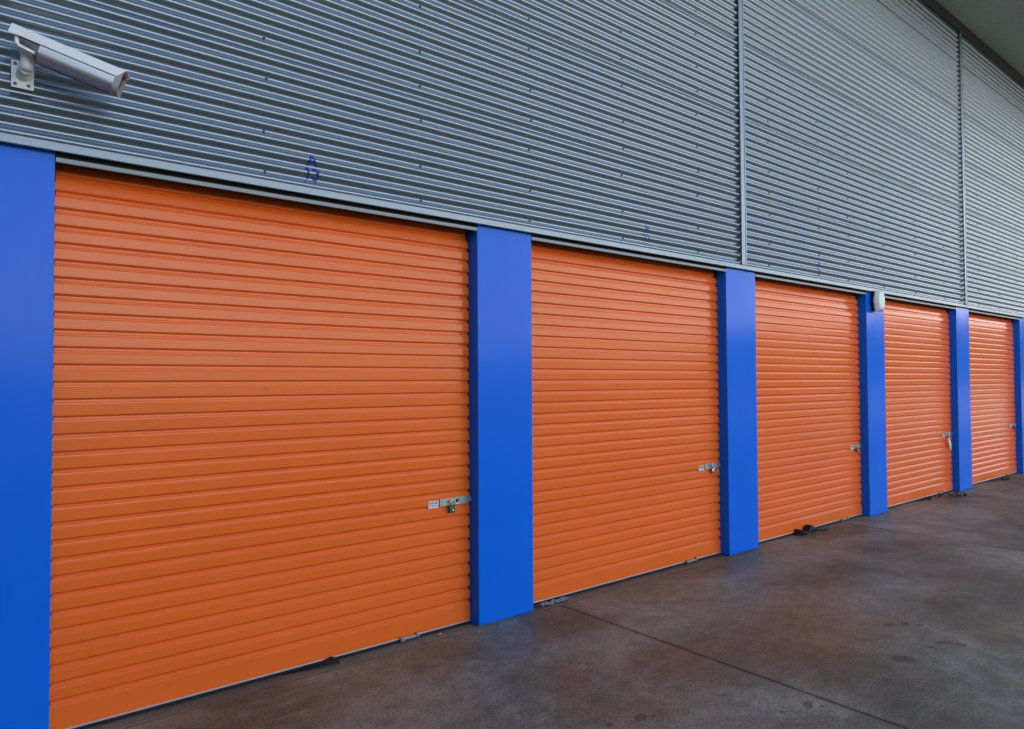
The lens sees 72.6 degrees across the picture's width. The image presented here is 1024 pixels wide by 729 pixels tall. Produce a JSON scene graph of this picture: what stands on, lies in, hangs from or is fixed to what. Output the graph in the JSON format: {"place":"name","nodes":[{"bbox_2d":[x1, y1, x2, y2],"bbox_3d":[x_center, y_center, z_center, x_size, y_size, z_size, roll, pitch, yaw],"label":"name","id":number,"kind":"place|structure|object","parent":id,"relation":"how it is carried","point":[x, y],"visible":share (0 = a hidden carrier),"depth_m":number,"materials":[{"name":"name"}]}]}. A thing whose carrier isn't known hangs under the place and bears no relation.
{"place":"outdoors","nodes":[
{"label":"outdoors","id":0,"kind":"place"},
{"bbox_2d":[126,474,1023,728],"bbox_3d":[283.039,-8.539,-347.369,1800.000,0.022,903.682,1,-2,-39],"label":"concrete yard","id":1,"kind":"structure","parent":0,"point":[911,617],"depth_m":4.08,"materials":[{"name":"grey concrete"}]},
{"bbox_2d":[87,473,1023,728],"bbox_3d":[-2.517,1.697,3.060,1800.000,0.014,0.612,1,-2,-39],"label":"door threshold","id":2,"kind":"object","parent":1,"relation":"on","point":[187,705],"depth_m":4.21,"materials":[{"name":"concrete"}]},
{"bbox_2d":[0,142,54,728],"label":"pillar","id":3,"kind":"structure","parent":2,"relation":"on","point":[27,199],"depth_m":3.04,"materials":[{"name":"blue paint"}]},
{"bbox_2d":[468,224,533,625],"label":"pillar","id":4,"kind":"structure","parent":2,"relation":"on","point":[500,440],"depth_m":4.71,"materials":[{"name":"blue paint"}]},
{"bbox_2d":[0,0,1023,317],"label":"wall","id":5,"kind":"structure","parent":2,"relation":"on","point":[862,144],"depth_m":5.45,"materials":[{"name":"grey metal"}]},
{"bbox_2d":[8,23,129,97],"bbox_3d":[-1.928,-1.300,3.040,0.462,0.238,0.180,0,-2,-21],"label":"security camera","id":6,"kind":"object","parent":5,"relation":"attached to","point":[69,62],"visible":1,"depth_m":2.98,"materials":[{"name":"grey"}]},
{"bbox_2d":[49,157,476,728],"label":"roller door","id":7,"kind":"structure","parent":5,"relation":"attached to","point":[260,443],"depth_m":3.72,"materials":[{"name":"orange paint"}]},
{"bbox_2d":[448,500,454,512],"bbox_3d":[-0.390,0.920,4.528,0.042,0.084,0.022,5,-5,-39],"label":"padlock","id":8,"kind":"object","parent":7,"relation":"attached to","point":[451,509],"visible":1,"depth_m":4.52,"materials":[{"name":"teal"}]},
{"bbox_2d":[531,237,725,605],"bbox_3d":[1.002,0.363,5.715,2.371,2.741,0.201,1,-2,-39],"label":"roller door","id":9,"kind":"structure","parent":5,"relation":"attached to","point":[625,427],"depth_m":5.59,"materials":[{"name":"orange paint"}]},
{"bbox_2d":[755,274,865,543],"bbox_3d":[3.205,0.395,7.508,2.365,2.741,0.201,1,-2,-39],"label":"roller door","id":10,"kind":"structure","parent":5,"relation":"attached to","point":[808,401],"depth_m":7.45,"materials":[{"name":"orange paint"}]},
{"bbox_2d":[884,296,966,507],"bbox_3d":[5.472,0.424,9.211,2.379,2.741,0.425,1,-2,-39],"label":"roller door","id":11,"kind":"structure","parent":5,"relation":"attached to","point":[918,392],"depth_m":9.28,"materials":[{"name":"orange paint"}]},
{"bbox_2d":[969,310,1019,484],"bbox_3d":[7.656,0.459,11.071,2.396,2.744,0.299,1,-2,-39],"label":"roller door","id":12,"kind":"structure","parent":5,"relation":"attached to","point":[992,389],"depth_m":11.13,"materials":[{"name":"orange paint"}]},
{"bbox_2d":[540,597,567,606],"bbox_3d":[0.308,1.712,5.038,0.280,0.014,0.070,1,-2,-39],"label":"plastic wrapper","id":13,"kind":"object","parent":2,"relation":"on","point":[552,601],"visible":1,"depth_m":5.04,"materials":[{"name":"white plastic"}]},
{"bbox_2d":[716,267,758,555],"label":"pillar","id":14,"kind":"structure","parent":2,"relation":"on","point":[737,425],"depth_m":6.48,"materials":[{"name":"blue paint"}]},
{"bbox_2d":[857,291,887,516],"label":"pillar","id":15,"kind":"structure","parent":2,"relation":"on","point":[872,407],"depth_m":8.25,"materials":[{"name":"blue paint"}]},
{"bbox_2d":[870,290,884,311],"bbox_3d":[4.347,-0.751,8.280,0.220,0.252,0.102,1,-2,-39],"label":"wall lamp","id":16,"kind":"object","parent":15,"relation":"attached to","point":[877,300],"visible":1,"depth_m":8.22,"materials":[{"name":"white plastic"}]},
{"bbox_2d":[948,306,971,490],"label":"pillar","id":17,"kind":"structure","parent":2,"relation":"on","point":[960,401],"depth_m":10.04,"materials":[{"name":"blue paint"}]},
{"bbox_2d":[1013,317,1023,473],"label":"pillar","id":18,"kind":"structure","parent":2,"relation":"on","point":[1018,340],"depth_m":11.82,"materials":[{"name":"blue paint"}]},
{"bbox_2d":[123,474,1022,728],"bbox_3d":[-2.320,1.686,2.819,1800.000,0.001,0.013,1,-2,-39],"label":"joint strip","id":19,"kind":"object","parent":1,"relation":"on","point":[484,626],"depth_m":4.39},
{"bbox_2d":[794,524,828,535],"bbox_3d":[3.163,1.726,7.359,0.606,0.078,0.124,1,-2,-37],"label":"black bag","id":20,"kind":"object","parent":1,"relation":"on","point":[807,529],"visible":1,"depth_m":7.29,"materials":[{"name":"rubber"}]}
]}

